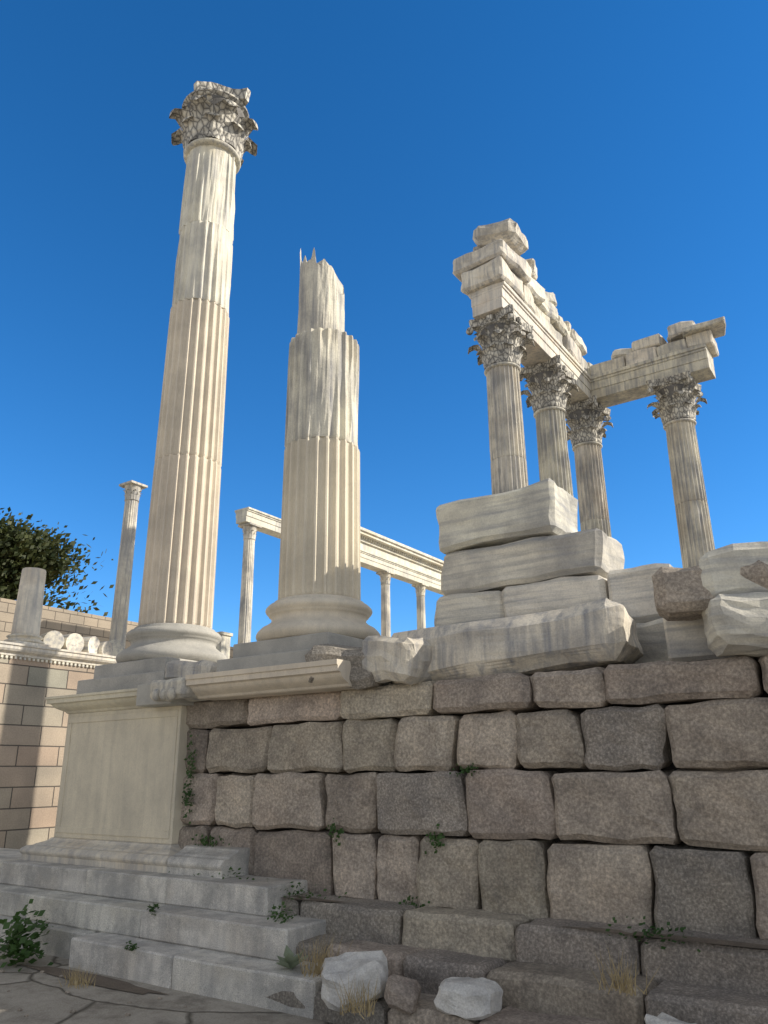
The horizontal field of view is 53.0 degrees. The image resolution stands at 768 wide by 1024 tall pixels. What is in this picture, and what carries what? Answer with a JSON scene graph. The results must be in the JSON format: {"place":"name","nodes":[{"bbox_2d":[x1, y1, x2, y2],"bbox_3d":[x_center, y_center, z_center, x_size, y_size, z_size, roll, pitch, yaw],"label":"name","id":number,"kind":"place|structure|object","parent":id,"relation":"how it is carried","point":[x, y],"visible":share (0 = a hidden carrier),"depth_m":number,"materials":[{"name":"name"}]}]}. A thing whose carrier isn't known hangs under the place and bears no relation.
{"place":"outdoors","nodes":[
{"label":"outdoors","id":0,"kind":"place"},
{"bbox_2d":[0,507,113,615],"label":"oak tree","id":1,"kind":"object","parent":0,"point":[24,545],"depth_m":41.86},
{"bbox_2d":[0,598,232,658],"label":"hall wall","id":2,"kind":"structure","parent":0,"point":[63,621],"depth_m":32.82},
{"bbox_2d":[0,946,332,1023],"bbox_3d":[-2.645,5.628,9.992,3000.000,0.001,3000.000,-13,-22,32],"label":"ground","id":3,"kind":"structure","parent":0,"point":[37,996],"depth_m":7.42,"materials":[{"name":"stone"}]},
{"bbox_2d":[0,915,21,943],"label":"marble step","id":4,"kind":"object","parent":3,"relation":"on","point":[9,919],"visible":0.06,"depth_m":10.18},
{"bbox_2d":[0,883,54,918],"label":"marble step","id":5,"kind":"object","parent":4,"relation":"on","point":[13,899],"visible":0.21,"depth_m":10.48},
{"bbox_2d":[0,860,102,893],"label":"marble step","id":6,"kind":"object","parent":5,"relation":"on","point":[52,876],"visible":0.51,"depth_m":10.82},
{"bbox_2d":[0,899,52,971],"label":"shrub","id":7,"kind":"object","parent":3,"relation":"on","point":[16,940],"visible":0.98,"depth_m":9.10,"materials":[{"name":"green plant"}]},
{"bbox_2d":[0,656,94,848],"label":"hall wall","id":8,"kind":"structure","parent":3,"relation":"on","point":[33,727],"depth_m":22.23,"materials":[{"name":"stone"}]},
{"bbox_2d":[11,567,45,634],"bbox_3d":[-10.914,2.782,23.720,0.798,2.050,0.798,-13,-22,32],"label":"column stump","id":9,"kind":"object","parent":8,"relation":"on","point":[28,611],"visible":0.93,"depth_m":23.45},
{"bbox_2d":[0,641,116,665],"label":"cornice","id":10,"kind":"structure","parent":8,"relation":"on","point":[13,649],"depth_m":23.22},
{"bbox_2d":[109,500,137,645],"bbox_3d":[-9.119,2.139,27.045,0.539,5.370,0.539,-13,-22,32],"label":"column shaft","id":11,"kind":"object","parent":8,"relation":"on","point":[118,629],"visible":0.84,"depth_m":26.84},
{"bbox_2d":[238,539,254,643],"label":"column shaft","id":12,"kind":"object","parent":8,"relation":"on","point":[245,619],"visible":0.67,"depth_m":31.70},
{"bbox_2d":[235,507,443,594],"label":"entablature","id":13,"kind":"structure","parent":12,"relation":"on","point":[270,524],"depth_m":39.55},
{"bbox_2d":[360,526,443,578],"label":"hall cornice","id":14,"kind":"structure","parent":13,"relation":"on","point":[386,547],"depth_m":41.33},
{"bbox_2d":[8,919,98,958],"bbox_3d":[-3.734,5.618,10.373,1.602,0.328,1.859,-13,-22,32],"label":"marble step","id":15,"kind":"object","parent":3,"relation":"on","point":[58,938],"visible":0.15,"depth_m":9.53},
{"bbox_2d":[69,932,202,987],"bbox_3d":[-2.353,5.254,9.330,1.773,0.329,2.112,-13,-22,32],"label":"marble step","id":16,"kind":"object","parent":3,"relation":"on","point":[148,961],"visible":0.44,"depth_m":8.52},
{"bbox_2d":[26,891,166,937],"bbox_3d":[-3.325,5.259,10.290,2.300,0.309,1.707,-13,-22,32],"label":"marble step","id":17,"kind":"object","parent":16,"relation":"on","point":[118,916],"visible":0.39,"depth_m":9.59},
{"bbox_2d":[85,868,183,903],"bbox_3d":[-2.967,4.969,10.382,1.604,0.309,1.310,-13,-22,32],"label":"marble step","id":18,"kind":"object","parent":17,"relation":"on","point":[144,886],"visible":0.53,"depth_m":9.86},
{"bbox_2d":[19,837,181,872],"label":"pedestal base molding","id":19,"kind":"structure","parent":18,"relation":"on","point":[147,857],"depth_m":10.76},
{"bbox_2d":[54,705,206,843],"bbox_3d":[-3.438,4.116,12.134,2.670,1.830,1.936,-13,-22,32],"label":"pedestal","id":20,"kind":"object","parent":19,"relation":"on","point":[123,775],"visible":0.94,"depth_m":11.26,"materials":[{"name":"stone"}]},
{"bbox_2d":[45,688,151,713],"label":"cornice block","id":21,"kind":"structure","parent":20,"relation":"on","point":[122,699],"depth_m":11.80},
{"bbox_2d":[76,657,196,693],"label":"column plinth","id":22,"kind":"structure","parent":21,"relation":"on","point":[122,675],"depth_m":11.78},
{"bbox_2d":[116,623,226,662],"bbox_3d":[-3.471,2.248,12.712,1.781,0.620,1.781,-13,-22,32],"label":"column base","id":23,"kind":"object","parent":22,"relation":"on","point":[193,642],"visible":0.84,"depth_m":12.10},
{"bbox_2d":[138,453,220,628],"bbox_3d":[-3.486,0.564,13.283,1.199,2.937,1.199,-13,-22,32],"label":"column shaft","id":24,"kind":"object","parent":23,"relation":"on","point":[178,582],"visible":0.94,"depth_m":12.86,"materials":[{"name":"stone"}]},
{"bbox_2d":[155,298,228,467],"bbox_3d":[-3.511,-2.313,14.256,1.162,3.129,1.162,-13,-22,32],"label":"column shaft","id":25,"kind":"object","parent":24,"relation":"on","point":[191,414],"visible":0.92,"depth_m":13.84,"materials":[{"name":"stone"}]},
{"bbox_2d":[172,220,232,313],"bbox_3d":[-3.522,-4.635,15.030,1.089,1.758,1.098,-13,-22,32],"label":"column shaft","id":26,"kind":"object","parent":25,"relation":"on","point":[203,268],"visible":0.88,"depth_m":14.65,"materials":[{"name":"stone"}]},
{"bbox_2d":[179,145,235,239],"bbox_3d":[-3.547,-6.388,15.652,1.051,1.954,1.042,-13,-22,32],"label":"column shaft","id":27,"kind":"object","parent":26,"relation":"on","point":[209,187],"visible":0.78,"depth_m":15.27,"materials":[{"name":"stone"}]},
{"bbox_2d":[169,81,257,165],"bbox_3d":[-3.561,-8.047,16.197,1.792,1.499,1.792,-13,-22,32],"label":"column capital","id":28,"kind":"object","parent":27,"relation":"on","point":[219,123],"visible":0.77,"depth_m":15.68,"materials":[{"name":"stone"}]},
{"bbox_2d":[171,949,322,1018],"bbox_3d":[-0.829,4.904,8.338,1.934,0.330,2.108,-13,-22,32],"label":"marble step","id":29,"kind":"object","parent":3,"relation":"on","point":[247,980],"visible":0.35,"depth_m":7.56,"materials":[{"name":"stone"}]},
{"bbox_2d":[140,905,325,960],"bbox_3d":[-1.441,4.828,9.063,2.278,0.310,1.709,-13,-22,32],"label":"marble step","id":30,"kind":"object","parent":29,"relation":"on","point":[261,937],"visible":0.51,"depth_m":8.32,"materials":[{"name":"stone"}]},
{"bbox_2d":[166,875,307,916],"bbox_3d":[-1.622,4.662,9.506,1.674,0.310,1.309,-13,-22,32],"label":"marble step","id":31,"kind":"object","parent":30,"relation":"on","point":[257,895],"visible":0.59,"depth_m":8.97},
{"bbox_2d":[165,845,249,878],"bbox_3d":[-2.192,4.489,9.930,0.998,0.310,0.735,-13,-22,32],"label":"podium base moulding","id":32,"kind":"object","parent":31,"relation":"on","point":[202,860],"visible":0.95,"depth_m":9.68,"materials":[{"name":"stone"}]},
{"bbox_2d":[300,895,419,944],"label":"stone block","id":33,"kind":"structure","parent":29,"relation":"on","point":[377,920],"depth_m":8.18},
{"bbox_2d":[266,990,390,1023],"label":"stone block","id":34,"kind":"structure","parent":3,"relation":"on","point":[322,1011],"depth_m":6.83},
{"bbox_2d":[321,950,387,1011],"bbox_3d":[-0.271,4.224,6.943,0.625,0.431,0.482,-2,-19,6],"label":"boulder","id":35,"kind":"object","parent":34,"relation":"on","point":[367,965],"visible":0.91,"depth_m":6.77,"materials":[{"name":"stone"}]},
{"bbox_2d":[327,939,424,976],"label":"stone block","id":36,"kind":"structure","parent":3,"relation":"on","point":[395,955],"depth_m":7.57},
{"bbox_2d":[388,993,483,1023],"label":"stone block","id":37,"kind":"structure","parent":3,"relation":"on","point":[427,1012],"depth_m":6.46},
{"bbox_2d":[434,977,502,1019],"bbox_3d":[0.702,4.048,6.410,0.524,0.290,0.460,-9,-21,24],"label":"boulder","id":38,"kind":"object","parent":37,"relation":"on","point":[470,998],"visible":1,"depth_m":6.28,"materials":[{"name":"stone"}]},
{"bbox_2d":[403,949,506,994],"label":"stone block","id":39,"kind":"structure","parent":3,"relation":"on","point":[429,970],"depth_m":7.04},
{"bbox_2d":[402,906,529,962],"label":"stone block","id":40,"kind":"structure","parent":39,"relation":"on","point":[480,932],"depth_m":7.51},
{"bbox_2d":[207,662,767,851],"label":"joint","id":41,"kind":"object","parent":3,"relation":"on","point":[670,767],"depth_m":8.18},
{"bbox_2d":[177,825,217,848],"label":"stone block","id":42,"kind":"structure","parent":41,"relation":"attached to","point":[186,834],"depth_m":10.36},
{"bbox_2d":[180,773,228,824],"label":"stone block","id":43,"kind":"structure","parent":42,"relation":"on","point":[203,786],"depth_m":10.49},
{"bbox_2d":[209,826,269,874],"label":"stone block","id":44,"kind":"structure","parent":41,"relation":"attached to","point":[243,837],"depth_m":9.97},
{"bbox_2d":[215,773,256,827],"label":"stone block","id":45,"kind":"structure","parent":44,"relation":"on","point":[234,801],"depth_m":10.11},
{"bbox_2d":[206,726,273,773],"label":"stone block","id":46,"kind":"structure","parent":45,"relation":"on","point":[245,750],"depth_m":10.32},
{"bbox_2d":[186,699,260,728],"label":"stone block","id":47,"kind":"structure","parent":46,"relation":"on","point":[217,714],"depth_m":10.71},
{"bbox_2d":[253,828,336,896],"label":"stone block","id":48,"kind":"structure","parent":41,"relation":"attached to","point":[292,853],"depth_m":9.32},
{"bbox_2d":[252,772,331,830],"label":"stone block","id":49,"kind":"structure","parent":48,"relation":"on","point":[290,800],"depth_m":9.55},
{"bbox_2d":[247,691,346,726],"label":"stone block","id":50,"kind":"structure","parent":41,"relation":"attached to","point":[293,709],"depth_m":9.99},
{"bbox_2d":[185,659,392,700],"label":"cornice","id":51,"kind":"structure","parent":50,"relation":"on","point":[331,675],"depth_m":9.71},
{"bbox_2d":[216,632,362,671],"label":"column plinth","id":52,"kind":"structure","parent":51,"relation":"on","point":[282,651],"depth_m":10.20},
{"bbox_2d":[256,594,380,640],"bbox_3d":[-0.935,1.616,11.082,1.781,0.620,1.781,-13,-22,32],"label":"column base","id":53,"kind":"object","parent":52,"relation":"on","point":[298,615],"visible":0.8,"depth_m":10.46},
{"bbox_2d":[278,436,360,599],"bbox_3d":[-0.948,0.187,11.566,1.200,2.397,1.200,-13,-22,32],"label":"column shaft","id":54,"kind":"object","parent":53,"relation":"on","point":[320,538],"visible":0.87,"depth_m":11.13,"materials":[{"name":"stone"}]},
{"bbox_2d":[284,327,358,447],"bbox_3d":[-0.962,-1.831,12.246,1.138,1.855,1.170,-13,-22,32],"label":"column shaft","id":55,"kind":"object","parent":54,"relation":"on","point":[323,384],"visible":0.88,"depth_m":11.84,"materials":[{"name":"stone"}]},
{"bbox_2d":[297,248,344,333],"bbox_3d":[-1.053,-3.639,13.006,0.778,2.050,0.791,-13,-22,32],"label":"column shaft","id":56,"kind":"object","parent":55,"relation":"on","point":[321,297],"visible":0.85,"depth_m":12.65,"materials":[{"name":"stone"}]},
{"bbox_2d":[267,721,346,773],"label":"stone block","id":57,"kind":"structure","parent":41,"relation":"attached to","point":[307,747],"depth_m":9.67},
{"bbox_2d":[305,644,388,688],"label":"broken stone block","id":58,"kind":"structure","parent":41,"relation":"on","point":[360,677],"depth_m":9.30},
{"bbox_2d":[325,772,390,832],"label":"stone block","id":59,"kind":"structure","parent":41,"relation":"attached to","point":[351,803],"depth_m":9.11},
{"bbox_2d":[332,831,386,898],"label":"stone block","id":60,"kind":"structure","parent":41,"relation":"attached to","point":[355,875],"depth_m":8.86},
{"bbox_2d":[342,718,399,772],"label":"stone block","id":61,"kind":"structure","parent":41,"relation":"attached to","point":[368,744],"depth_m":9.17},
{"bbox_2d":[340,681,443,719],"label":"stone block","id":62,"kind":"structure","parent":61,"relation":"on","point":[393,701],"depth_m":9.14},
{"bbox_2d":[362,636,431,684],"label":"stone block","id":63,"kind":"structure","parent":41,"relation":"on","point":[406,660],"depth_m":8.99,"materials":[{"name":"stone"}]},
{"bbox_2d":[376,834,425,902],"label":"stone block","id":64,"kind":"structure","parent":41,"relation":"attached to","point":[398,857],"depth_m":8.55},
{"bbox_2d":[375,771,470,835],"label":"stone block","id":65,"kind":"structure","parent":41,"relation":"attached to","point":[416,803],"depth_m":8.51,"materials":[{"name":"stone"}]},
{"bbox_2d":[394,715,462,771],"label":"stone block","id":66,"kind":"structure","parent":65,"relation":"on","point":[429,743],"depth_m":8.71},
{"bbox_2d":[416,835,492,909],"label":"stone block","id":67,"kind":"structure","parent":41,"relation":"attached to","point":[447,875],"depth_m":8.15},
{"bbox_2d":[478,839,554,921],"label":"stone block","id":68,"kind":"structure","parent":41,"relation":"attached to","point":[512,873],"depth_m":7.73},
{"bbox_2d":[466,769,558,839],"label":"stone block","id":69,"kind":"structure","parent":68,"relation":"on","point":[506,804],"depth_m":7.96,"materials":[{"name":"stone"}]},
{"bbox_2d":[457,710,522,769],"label":"stone block","id":70,"kind":"structure","parent":69,"relation":"on","point":[486,741],"depth_m":8.33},
{"bbox_2d":[433,673,541,714],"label":"stone block","id":71,"kind":"structure","parent":70,"relation":"on","point":[495,693],"depth_m":8.46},
{"bbox_2d":[392,598,643,684],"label":"stone block","id":72,"kind":"structure","parent":71,"relation":"on","point":[599,633],"depth_m":8.43,"materials":[{"name":"stone"}]},
{"bbox_2d":[515,710,588,768],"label":"stone block","id":73,"kind":"structure","parent":41,"relation":"attached to","point":[552,739],"depth_m":7.94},
{"bbox_2d":[530,667,612,709],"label":"stone block","id":74,"kind":"structure","parent":41,"relation":"attached to","point":[584,688],"depth_m":7.94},
{"bbox_2d":[547,840,655,928],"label":"stone block","id":75,"kind":"structure","parent":41,"relation":"attached to","point":[591,881],"depth_m":7.27,"materials":[{"name":"stone"}]},
{"bbox_2d":[551,770,681,844],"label":"stone block","id":76,"kind":"structure","parent":75,"relation":"on","point":[626,807],"depth_m":7.37,"materials":[{"name":"stone"}]},
{"bbox_2d":[581,704,672,770],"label":"stone block","id":77,"kind":"structure","parent":76,"relation":"on","point":[618,738],"depth_m":7.52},
{"bbox_2d":[633,618,670,663],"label":"stone block","id":78,"kind":"structure","parent":41,"relation":"on","point":[651,637],"depth_m":8.77,"materials":[{"name":"stone"}]},
{"bbox_2d":[501,575,608,616],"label":"stone block","id":79,"kind":"structure","parent":78,"relation":"on","point":[552,594],"depth_m":9.61,"materials":[{"name":"stone"}]},
{"bbox_2d":[441,528,624,595],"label":"stone block","id":80,"kind":"structure","parent":79,"relation":"on","point":[593,551],"depth_m":9.96,"materials":[{"name":"stone"}]},
{"bbox_2d":[436,478,577,554],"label":"stone block","id":81,"kind":"structure","parent":80,"relation":"on","point":[547,507],"depth_m":10.33,"materials":[{"name":"stone"}]},
{"bbox_2d":[607,563,672,622],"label":"stone block","id":82,"kind":"structure","parent":78,"relation":"on","point":[631,590],"depth_m":9.06,"materials":[{"name":"stone"}]},
{"bbox_2d":[649,844,758,937],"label":"stone block","id":83,"kind":"structure","parent":41,"relation":"attached to","point":[706,889],"depth_m":6.77,"materials":[{"name":"stone"}]},
{"bbox_2d":[750,852,767,939],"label":"stone block","id":84,"kind":"structure","parent":41,"relation":"attached to","point":[759,863],"depth_m":6.53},
{"bbox_2d":[668,769,767,851],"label":"stone block","id":85,"kind":"structure","parent":84,"relation":"on","point":[723,809],"depth_m":6.88,"materials":[{"name":"stone"}]},
{"bbox_2d":[664,697,767,770],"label":"stone block","id":86,"kind":"structure","parent":85,"relation":"on","point":[723,734],"depth_m":7.04,"materials":[{"name":"stone"}]},
{"bbox_2d":[603,655,762,705],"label":"stone block","id":87,"kind":"structure","parent":86,"relation":"on","point":[656,682],"depth_m":7.34,"materials":[{"name":"stone"}]},
{"bbox_2d":[663,618,759,661],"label":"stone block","id":88,"kind":"structure","parent":87,"relation":"on","point":[686,641],"depth_m":7.80,"materials":[{"name":"stone"}]},
{"bbox_2d":[758,655,767,692],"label":"stone block","id":89,"kind":"structure","parent":41,"relation":"attached to","point":[763,661],"depth_m":6.99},
{"bbox_2d":[702,592,767,656],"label":"stone block","id":90,"kind":"object","parent":89,"relation":"on","point":[735,624],"depth_m":6.91,"materials":[{"name":"stone"}]},
{"bbox_2d":[652,560,767,620],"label":"stone block","id":91,"kind":"object","parent":90,"relation":"on","point":[682,594],"depth_m":7.34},
{"bbox_2d":[479,1006,607,1023],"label":"stone block","id":92,"kind":"structure","parent":3,"relation":"on","point":[509,1015],"depth_m":6.21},
{"bbox_2d":[487,961,658,1023],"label":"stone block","id":93,"kind":"structure","parent":3,"relation":"on","point":[545,988],"depth_m":6.38,"materials":[{"name":"stone"}]},
{"bbox_2d":[515,917,655,976],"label":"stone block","id":94,"kind":"structure","parent":93,"relation":"on","point":[543,940],"depth_m":6.87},
{"bbox_2d":[645,980,767,1023],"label":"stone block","id":95,"kind":"structure","parent":3,"relation":"on","point":[691,1003],"depth_m":5.83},
{"bbox_2d":[641,930,767,995],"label":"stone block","id":96,"kind":"structure","parent":95,"relation":"on","point":[744,969],"depth_m":6.28,"materials":[{"name":"stone"}]},
{"bbox_2d":[0,0,767,646],"label":"sky","id":97,"kind":"structure","parent":0,"point":[626,141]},
{"bbox_2d":[490,455,528,494],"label":"column shaft","id":98,"kind":"object","parent":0,"point":[509,473],"visible":0.43,"depth_m":23.00,"materials":[{"name":"stone"}]},
{"bbox_2d":[486,365,525,460],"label":"column shaft","id":99,"kind":"object","parent":98,"relation":"on","point":[506,427],"visible":0.93,"depth_m":23.66,"materials":[{"name":"stone"}]},
{"bbox_2d":[466,304,534,369],"bbox_3d":[3.770,-5.348,24.847,1.996,1.711,1.996,-13,-22,32],"label":"column capital","id":100,"kind":"object","parent":99,"relation":"on","point":[503,345],"visible":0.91,"depth_m":24.35,"materials":[{"name":"stone"}]},
{"bbox_2d":[468,281,560,366],"bbox_3d":[4.596,-6.196,26.417,1.290,0.950,4.650,-13,-22,32],"label":"architrave","id":101,"kind":"object","parent":100,"relation":"on","point":[491,299],"visible":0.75,"depth_m":25.41,"materials":[{"name":"stone"}]},
{"bbox_2d":[461,255,523,297],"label":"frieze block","id":102,"kind":"structure","parent":101,"relation":"on","point":[495,270],"depth_m":24.71,"materials":[{"name":"stone"}]},
{"bbox_2d":[453,239,531,284],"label":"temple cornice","id":103,"kind":"structure","parent":102,"relation":"on","point":[518,266],"depth_m":25.01,"materials":[{"name":"stone"}]},
{"bbox_2d":[535,409,572,493],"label":"column shaft","id":104,"kind":"object","parent":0,"point":[553,456],"visible":0.79,"depth_m":26.68,"materials":[{"name":"stone"}]},
{"bbox_2d":[519,355,578,413],"bbox_3d":[5.926,-4.367,27.819,1.996,1.723,1.996,-13,-22,32],"label":"column capital","id":105,"kind":"object","parent":104,"relation":"on","point":[551,391],"visible":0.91,"depth_m":27.31,"materials":[{"name":"stone"}]},
{"bbox_2d":[580,518,611,536],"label":"column shaft","id":106,"kind":"object","parent":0,"point":[603,525],"visible":0.27,"depth_m":28.94,"materials":[{"name":"stone"}]},
{"bbox_2d":[574,444,609,523],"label":"column shaft","id":107,"kind":"object","parent":106,"relation":"on","point":[592,494],"visible":0.95,"depth_m":29.54,"materials":[{"name":"stone"}]},
{"bbox_2d":[565,395,612,447],"bbox_3d":[8.025,-3.398,30.708,1.996,1.704,1.996,-13,-22,32],"label":"column capital","id":108,"kind":"object","parent":107,"relation":"on","point":[589,428],"visible":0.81,"depth_m":30.18,"materials":[{"name":"stone"}]},
{"bbox_2d":[675,500,714,567],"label":"column shaft","id":109,"kind":"object","parent":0,"point":[695,533],"visible":0.66,"depth_m":26.82,"materials":[{"name":"stone"}]},
{"bbox_2d":[666,421,706,505],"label":"column shaft","id":110,"kind":"object","parent":109,"relation":"on","point":[687,478],"visible":0.95,"depth_m":27.65,"materials":[{"name":"stone"}]},
{"bbox_2d":[646,371,706,425],"bbox_3d":[10.948,-4.067,28.808,1.996,1.706,1.996,-13,-22,32],"label":"column capital","id":111,"kind":"object","parent":110,"relation":"on","point":[679,406],"visible":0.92,"depth_m":28.33,"materials":[{"name":"stone"}]},
{"bbox_2d":[590,343,715,407],"bbox_3d":[10.274,-5.151,29.657,4.410,0.950,1.290,-13,-22,32],"label":"architrave","id":112,"kind":"object","parent":111,"relation":"on","point":[621,385],"visible":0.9,"depth_m":29.27,"materials":[{"name":"stone"}]},
{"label":"loose podium block","id":113,"kind":"object","parent":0,"visible":0},
{"bbox_2d":[699,541,767,596],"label":"stone block","id":114,"kind":"object","parent":113,"relation":"on","point":[720,568],"depth_m":7.25,"materials":[{"name":"stone"}]},
{"bbox_3d":[3.768,-8.611,26.189,1.099,0.837,1.216,-13,-22,32],"label":"temple cornice","id":115,"kind":"object","parent":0,"visible":0},
{"bbox_2d":[473,218,527,254],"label":"stone block","id":116,"kind":"structure","parent":115,"relation":"on","point":[510,234],"depth_m":25.47,"materials":[{"name":"stone"}]},
{"bbox_3d":[1.782,1.984,10.123,1.982,0.702,0.977,-13,-22,32],"label":"temple chamber","id":117,"kind":"object","parent":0,"visible":0},
{"bbox_2d":[434,591,504,626],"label":"stone block","id":118,"kind":"structure","parent":117,"relation":"on","point":[464,607],"depth_m":10.25,"materials":[{"name":"stone"}]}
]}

